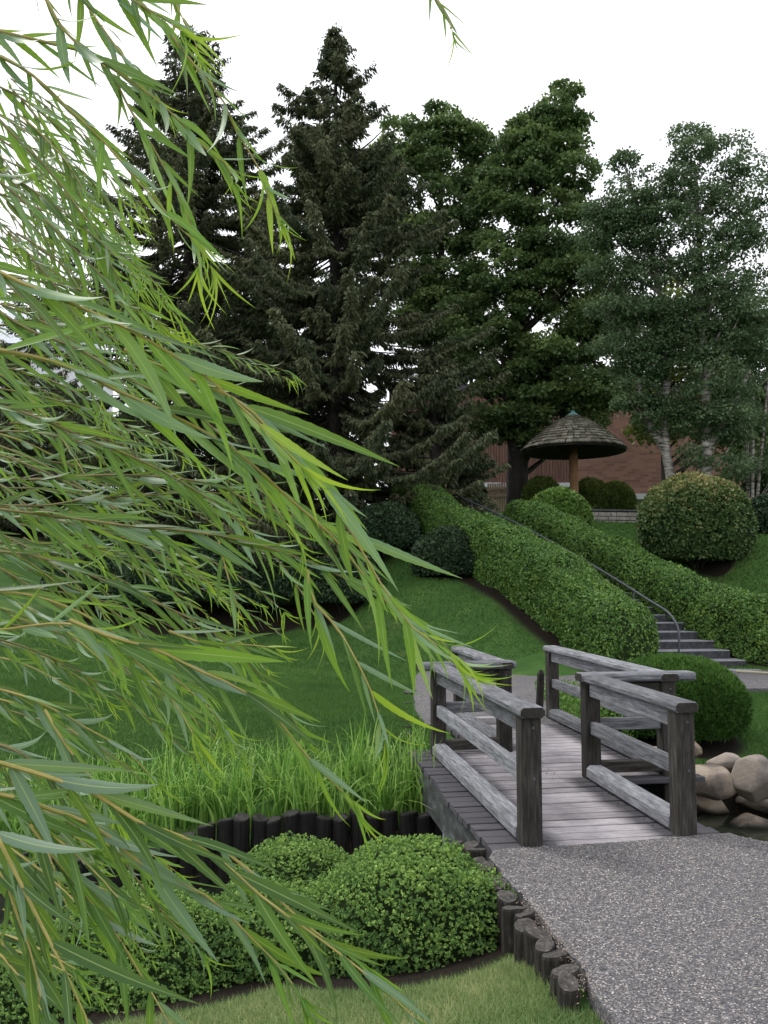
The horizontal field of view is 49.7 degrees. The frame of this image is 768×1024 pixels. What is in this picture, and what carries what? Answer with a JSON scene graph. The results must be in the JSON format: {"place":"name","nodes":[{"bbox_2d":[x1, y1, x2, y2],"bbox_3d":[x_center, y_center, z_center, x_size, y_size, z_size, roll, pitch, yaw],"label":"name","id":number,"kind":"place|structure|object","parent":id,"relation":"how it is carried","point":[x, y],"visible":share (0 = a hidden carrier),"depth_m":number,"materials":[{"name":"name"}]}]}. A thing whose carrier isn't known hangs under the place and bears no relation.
{"place":"outdoors","nodes":[
{"label":"outdoors","id":0,"kind":"place"},
{"bbox_2d":[0,673,430,788],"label":"lawn grass","id":1,"kind":"structure","parent":0,"point":[340,691],"depth_m":10.35,"materials":[{"name":"green plant"}]},
{"bbox_2d":[99,946,604,1023],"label":"lawn grass","id":2,"kind":"structure","parent":0,"point":[514,970],"depth_m":3.60,"materials":[{"name":"green plant"}]},
{"bbox_2d":[0,510,767,1023],"bbox_3d":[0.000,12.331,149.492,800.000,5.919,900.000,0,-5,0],"label":"ground","id":3,"kind":"structure","parent":0,"point":[528,664],"depth_m":16.21,"materials":[{"name":"green plant"}]},
{"bbox_2d":[0,924,98,1023],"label":"mounded shrub","id":4,"kind":"object","parent":3,"relation":"on","point":[13,1007],"visible":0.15,"depth_m":3.85,"materials":[{"name":"green plant"}]},
{"bbox_2d":[0,312,112,499],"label":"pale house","id":5,"kind":"structure","parent":3,"relation":"on","point":[14,340],"depth_m":46.93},
{"bbox_2d":[0,317,164,530],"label":"spruce tree","id":6,"kind":"object","parent":3,"relation":"on","point":[6,523],"visible":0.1,"depth_m":29.78,"materials":[{"name":"green plant"}]},
{"bbox_2d":[39,535,129,611],"bbox_3d":[-7.484,1.609,21.160,2.542,2.085,2.645,0,-5,0],"label":"dark shrub","id":7,"kind":"object","parent":3,"relation":"on","point":[84,558],"visible":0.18,"depth_m":20.22,"materials":[{"name":"green plant"}]},
{"bbox_2d":[4,382,200,528],"bbox_3d":[-14.084,-1.744,34.078,14.824,7.344,8.083,0,-5,0],"label":"background tree","id":8,"kind":"object","parent":3,"relation":"on","point":[83,387],"visible":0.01,"depth_m":33.50,"materials":[{"name":"green plant"}]},
{"bbox_2d":[101,546,184,616],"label":"dark shrub","id":9,"kind":"object","parent":3,"relation":"on","point":[132,577],"visible":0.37,"depth_m":20.04,"materials":[{"name":"green plant"}]},
{"bbox_2d":[52,882,259,1013],"bbox_3d":[-1.239,2.332,4.418,1.442,0.636,1.129,0,-5,0],"label":"mounded shrub","id":10,"kind":"object","parent":3,"relation":"on","point":[180,973],"visible":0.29,"depth_m":4.16,"materials":[{"name":"green plant"}]},
{"bbox_2d":[0,24,369,549],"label":"spruce tree","id":11,"kind":"object","parent":3,"relation":"on","point":[210,187],"visible":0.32,"depth_m":26.55,"materials":[{"name":"green plant"}]},
{"bbox_2d":[171,543,228,613],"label":"dark shrub","id":12,"kind":"object","parent":3,"relation":"on","point":[196,596],"visible":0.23,"depth_m":20.51,"materials":[{"name":"green plant"}]},
{"bbox_2d":[0,708,466,856],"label":"iris bed","id":13,"kind":"object","parent":3,"relation":"on","point":[294,784],"visible":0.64,"depth_m":7.53,"materials":[{"name":"green plant"}]},
{"bbox_2d":[22,808,446,894],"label":"log retaining wall","id":14,"kind":"structure","parent":3,"relation":"on","point":[234,831],"depth_m":7.02,"materials":[{"name":"brown wood"}]},
{"bbox_2d":[112,201,380,508],"bbox_3d":[-4.662,-5.233,31.036,10.502,13.103,10.320,4,-6,-43],"label":"spruce tree","id":15,"kind":"object","parent":3,"relation":"on","point":[188,444],"visible":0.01,"depth_m":27.93,"materials":[{"name":"green plant"}]},
{"bbox_2d":[209,547,300,617],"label":"dark shrub","id":16,"kind":"object","parent":3,"relation":"on","point":[247,590],"visible":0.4,"depth_m":19.80,"materials":[{"name":"green plant"}]},
{"bbox_2d":[0,0,517,1023],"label":"weeping willow","id":17,"kind":"object","parent":3,"relation":"on","point":[106,906],"visible":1,"depth_m":1.05,"materials":[{"name":"green plant"}]},
{"bbox_2d":[0,551,544,681],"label":"lawn grass","id":18,"kind":"structure","parent":3,"relation":"on","point":[93,666],"depth_m":16.78,"materials":[{"name":"green plant"}]},
{"bbox_2d":[212,875,336,983],"bbox_3d":[-0.593,2.363,4.692,1.023,0.584,0.984,0,-5,0],"label":"mounded shrub","id":19,"kind":"object","parent":3,"relation":"on","point":[263,930],"visible":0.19,"depth_m":4.38,"materials":[{"name":"green plant"}]},
{"bbox_2d":[224,830,347,896],"bbox_3d":[-0.574,2.429,5.250,0.895,0.734,0.885,0,-5,0],"label":"mounded shrub","id":20,"kind":"object","parent":3,"relation":"on","point":[291,861],"visible":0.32,"depth_m":5.14,"materials":[{"name":"green plant"}]},
{"bbox_2d":[268,540,327,610],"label":"dark shrub","id":21,"kind":"object","parent":3,"relation":"on","point":[283,586],"visible":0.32,"depth_m":19.67,"materials":[{"name":"green plant"}]},
{"bbox_2d":[147,22,512,568],"bbox_3d":[-1.617,-6.165,23.584,10.568,16.373,9.274,-1,-5,16],"label":"spruce tree","id":22,"kind":"object","parent":3,"relation":"on","point":[350,318],"visible":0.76,"depth_m":22.27,"materials":[{"name":"green plant"}]},
{"bbox_2d":[288,101,401,494],"bbox_3d":[-1.585,-8.184,33.824,5.078,16.859,3.466,0,-5,0],"label":"maple tree","id":23,"kind":"object","parent":3,"relation":"on","point":[392,122],"visible":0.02,"depth_m":34.22,"materials":[{"name":"green plant"}]},
{"bbox_2d":[311,551,382,612],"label":"dark shrub","id":24,"kind":"object","parent":3,"relation":"on","point":[327,592],"visible":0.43,"depth_m":19.14,"materials":[{"name":"green plant"}]},
{"bbox_2d":[350,501,421,559],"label":"dark shrub","id":25,"kind":"object","parent":3,"relation":"on","point":[396,525],"visible":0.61,"depth_m":20.03,"materials":[{"name":"green plant"}]},
{"bbox_2d":[296,833,517,978],"bbox_3d":[0.143,2.211,4.614,1.176,0.710,1.189,3,-6,-32],"label":"mounded shrub","id":26,"kind":"object","parent":3,"relation":"on","point":[418,907],"visible":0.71,"depth_m":4.32,"materials":[{"name":"green plant"}]},
{"bbox_2d":[368,98,502,496],"bbox_3d":[1.948,-7.926,31.805,5.882,16.368,3.508,0,-5,0],"label":"maple tree","id":27,"kind":"object","parent":3,"relation":"on","point":[425,150],"visible":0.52,"depth_m":31.42,"materials":[{"name":"green plant"}]},
{"bbox_2d":[384,346,499,513],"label":"young spruce","id":28,"kind":"object","parent":3,"relation":"on","point":[447,405],"visible":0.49,"depth_m":22.39,"materials":[{"name":"green plant"}]},
{"bbox_2d":[410,524,475,576],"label":"round shrub","id":29,"kind":"object","parent":3,"relation":"on","point":[445,548],"visible":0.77,"depth_m":18.77,"materials":[{"name":"green plant"}]},
{"bbox_2d":[486,482,505,511],"bbox_3d":[4.758,-0.405,33.123,1.526,1.583,0.082,-4,-6,41],"label":"wooden fence","id":30,"kind":"object","parent":3,"relation":"on","point":[493,488],"visible":0.29,"depth_m":33.29,"materials":[{"name":"brown wood"}]},
{"bbox_2d":[450,840,580,1012],"bbox_3d":[0.612,2.608,4.432,0.311,1.234,2.354,1,-5,-13],"label":"log edging","id":31,"kind":"object","parent":3,"relation":"on","point":[525,936],"visible":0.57,"depth_m":3.87,"materials":[{"name":"grey wood"}]},
{"bbox_2d":[387,482,660,661],"bbox_3d":[2.527,1.118,18.983,1.519,4.516,9.550,2,-5,-26],"label":"clipped hedge","id":32,"kind":"object","parent":3,"relation":"on","point":[571,600],"visible":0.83,"depth_m":16.58,"materials":[{"name":"green plant"}]},
{"bbox_2d":[430,78,643,504],"bbox_3d":[5.404,-7.776,29.734,7.975,16.313,4.399,0,-5,0],"label":"maple tree","id":33,"kind":"object","parent":3,"relation":"on","point":[553,374],"visible":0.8,"depth_m":28.97,"materials":[{"name":"green plant"}]},
{"bbox_2d":[520,475,559,499],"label":"clipped evergreen","id":34,"kind":"object","parent":3,"relation":"on","point":[533,486],"visible":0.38,"depth_m":28.07,"materials":[{"name":"green plant"}]},
{"bbox_2d":[536,670,543,706],"bbox_3d":[1.913,2.268,10.190,0.128,0.655,0.095,-2,-5,26],"label":"wooden stake","id":35,"kind":"object","parent":3,"relation":"on","point":[540,690],"visible":0.78,"depth_m":10.16,"materials":[{"name":"grey wood"}]},
{"bbox_2d":[529,485,593,526],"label":"round shrub","id":36,"kind":"object","parent":3,"relation":"on","point":[566,500],"visible":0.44,"depth_m":22.75,"materials":[{"name":"green plant"}]},
{"bbox_2d":[409,645,719,860],"bbox_3d":[1.435,2.522,7.598,2.315,2.218,4.925,1,-5,-8],"label":"footbridge","id":37,"kind":"object","parent":3,"relation":"on","point":[518,774],"visible":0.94,"depth_m":6.41,"materials":[{"name":"grey wood"}]},
{"bbox_2d":[520,410,627,493],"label":"umbrella pavilion","id":38,"kind":"structure","parent":3,"relation":"on","point":[573,436],"depth_m":26.77,"materials":[{"name":"brown wood"}]},
{"bbox_2d":[389,384,765,510],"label":"brick building","id":39,"kind":"structure","parent":3,"relation":"on","point":[637,469],"depth_m":42.34,"materials":[{"name":"brown brick"}]},
{"bbox_2d":[534,676,637,737],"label":"leafy perennial","id":40,"kind":"object","parent":3,"relation":"on","point":[570,704],"visible":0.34,"depth_m":10.42,"materials":[{"name":"green plant"}]},
{"bbox_2d":[578,476,610,508],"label":"clipped evergreen","id":41,"kind":"object","parent":3,"relation":"on","point":[592,491],"visible":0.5,"depth_m":27.89,"materials":[{"name":"green plant"}]},
{"bbox_2d":[591,509,637,522],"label":"stone wall","id":42,"kind":"structure","parent":3,"relation":"on","point":[613,515],"depth_m":25.14,"materials":[{"name":"grey stone"}]},
{"bbox_2d":[605,479,637,509],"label":"clipped evergreen","id":43,"kind":"object","parent":3,"relation":"on","point":[622,495],"visible":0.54,"depth_m":27.95,"materials":[{"name":"green plant"}]},
{"bbox_2d":[571,145,695,477],"bbox_3d":[7.222,-5.002,24.047,3.506,11.563,2.412,0,-5,0],"label":"birch tree","id":44,"kind":"object","parent":3,"relation":"on","point":[638,356],"visible":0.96,"depth_m":23.77,"materials":[{"name":"green plant"}]},
{"bbox_2d":[502,498,767,664],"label":"clipped hedge","id":45,"kind":"object","parent":3,"relation":"on","point":[734,620],"visible":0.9,"depth_m":17.38,"materials":[{"name":"green plant"}]},
{"bbox_2d":[602,651,753,742],"bbox_3d":[3.709,2.359,10.575,1.904,1.155,1.795,0,-5,0],"label":"globe shrub","id":46,"kind":"object","parent":3,"relation":"on","point":[718,693],"visible":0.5,"depth_m":9.96,"materials":[{"name":"green plant"}]},
{"bbox_2d":[592,520,767,668],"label":"slope grass","id":47,"kind":"structure","parent":3,"relation":"on","point":[597,525],"depth_m":19.97,"materials":[{"name":"green plant"}]},
{"bbox_2d":[606,579,759,670],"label":"stone staircase","id":48,"kind":"structure","parent":3,"relation":"on","point":[691,643],"depth_m":16.16,"materials":[{"name":"grey stone"}]},
{"bbox_2d":[445,490,679,653],"bbox_3d":[3.563,1.006,19.016,0.122,3.877,8.290,2,-5,-27],"label":"metal handrail","id":49,"kind":"object","parent":48,"relation":"on","point":[638,593],"visible":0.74,"depth_m":16.78,"materials":[{"name":"grey metal"}]},
{"bbox_2d":[600,690,767,763],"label":"bank grass","id":50,"kind":"structure","parent":3,"relation":"on","point":[755,695],"depth_m":10.69,"materials":[{"name":"green plant"}]},
{"bbox_2d":[620,267,764,480],"bbox_3d":[13.093,-5.240,37.683,7.931,12.499,4.886,0,-5,0],"label":"background tree","id":51,"kind":"object","parent":3,"relation":"on","point":[636,431],"visible":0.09,"depth_m":37.25,"materials":[{"name":"green plant"}]},
{"bbox_2d":[623,120,767,480],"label":"birch tree","id":52,"kind":"object","parent":3,"relation":"on","point":[744,302],"visible":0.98,"depth_m":23.18,"materials":[{"name":"green plant"}]},
{"bbox_2d":[635,471,759,569],"bbox_3d":[7.611,0.211,20.291,2.958,2.490,2.738,0,-5,0],"label":"shrub","id":53,"kind":"object","parent":3,"relation":"on","point":[691,517],"visible":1,"depth_m":19.34,"materials":[{"name":"green plant"}]},
{"bbox_2d":[695,742,701,755],"bbox_3d":[3.638,2.792,9.758,0.195,0.231,0.161,0,-5,0],"label":"boulder","id":54,"kind":"object","parent":3,"relation":"on","point":[698,750],"visible":0.35,"depth_m":9.69,"materials":[{"name":"beige stone"}]},
{"bbox_2d":[706,752,739,771],"bbox_3d":[3.782,2.780,9.195,0.399,0.210,0.282,-1,-5,15],"label":"boulder","id":55,"kind":"object","parent":3,"relation":"on","point":[727,760],"visible":0.51,"depth_m":9.10,"materials":[{"name":"beige stone"}]},
{"bbox_2d":[696,308,767,497],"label":"birch tree","id":56,"kind":"object","parent":3,"relation":"on","point":[764,468],"visible":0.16,"depth_m":26.08,"materials":[{"name":"green plant"}]},
{"bbox_2d":[714,329,767,484],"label":"background tree","id":57,"kind":"object","parent":3,"relation":"on","point":[762,398],"visible":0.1,"depth_m":35.95,"materials":[{"name":"green plant"}]},
{"bbox_2d":[751,367,753,499],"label":"thin birch","id":58,"kind":"object","parent":3,"relation":"on","point":[752,473],"visible":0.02,"depth_m":25.85,"materials":[{"name":"grey plant"}]},
{"bbox_2d":[740,475,767,497],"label":"round shrub","id":59,"kind":"object","parent":3,"relation":"on","point":[743,487],"visible":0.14,"depth_m":26.59,"materials":[{"name":"green plant"}]},
{"bbox_2d":[751,493,767,534],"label":"round shrub","id":60,"kind":"object","parent":3,"relation":"on","point":[759,504],"visible":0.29,"depth_m":21.54,"materials":[{"name":"green plant"}]},
{"bbox_2d":[756,377,767,495],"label":"thin birch","id":61,"kind":"object","parent":3,"relation":"on","point":[761,453],"visible":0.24,"depth_m":25.92,"materials":[{"name":"grey plant"}]},
{"bbox_2d":[0,813,767,929],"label":"water","id":62,"kind":"structure","parent":0,"point":[719,823],"depth_m":8.47,"materials":[{"name":"black liquid"}]},
{"bbox_2d":[382,689,415,772],"bbox_3d":[-0.198,2.918,10.106,1.262,0.945,4.754,0,-5,2],"label":"log edging","id":63,"kind":"object","parent":62,"relation":"in","point":[406,692],"visible":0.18,"depth_m":9.41,"materials":[{"name":"brown wood"}]},
{"bbox_2d":[696,795,729,813],"bbox_3d":[3.604,3.229,9.246,0.539,0.268,0.432,0,-5,0],"label":"boulder","id":64,"kind":"object","parent":62,"relation":"on","point":[707,805],"visible":0.37,"depth_m":9.07,"materials":[{"name":"beige stone"}]},
{"bbox_2d":[695,764,736,800],"bbox_3d":[3.483,2.910,8.910,0.561,0.334,0.449,0,-5,0],"label":"boulder","id":65,"kind":"object","parent":62,"relation":"on","point":[717,785],"visible":0.77,"depth_m":8.74,"materials":[{"name":"beige stone"}]},
{"bbox_2d":[729,813,767,829],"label":"boulder","id":66,"kind":"object","parent":62,"relation":"in","point":[746,821],"visible":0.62,"depth_m":8.56,"materials":[{"name":"beige stone"}]},
{"bbox_2d":[735,796,767,813],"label":"boulder","id":67,"kind":"object","parent":62,"relation":"on","point":[761,806],"visible":0.51,"depth_m":8.94,"materials":[{"name":"beige stone"}]},
{"bbox_2d":[0,0,767,509],"label":"sky","id":68,"kind":"structure","parent":0,"point":[645,68],"materials":[{"name":"white"}]},
{"bbox_2d":[413,670,767,725],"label":"path","id":69,"kind":"structure","parent":0,"point":[523,687],"depth_m":12.66,"materials":[{"name":"grey gravel"}]},
{"bbox_2d":[736,670,767,673],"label":"path kerb","id":70,"kind":"structure","parent":69,"relation":"on","point":[751,671],"depth_m":14.66,"materials":[{"name":"beige stone"}]},
{"bbox_2d":[489,833,767,1023],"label":"path","id":71,"kind":"structure","parent":0,"point":[600,1005],"depth_m":4.00,"materials":[{"name":"grey gravel"}]},
{"bbox_2d":[517,896,612,1008],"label":"leaf litter","id":72,"kind":"object","parent":71,"relation":"on","point":[561,946],"visible":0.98,"depth_m":3.73,"materials":[{"name":"brown plant"}]},
{"bbox_2d":[731,754,767,801],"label":"boulder","id":73,"kind":"object","parent":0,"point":[749,774],"visible":0.97,"depth_m":8.66,"materials":[{"name":"beige stone"}]}
]}

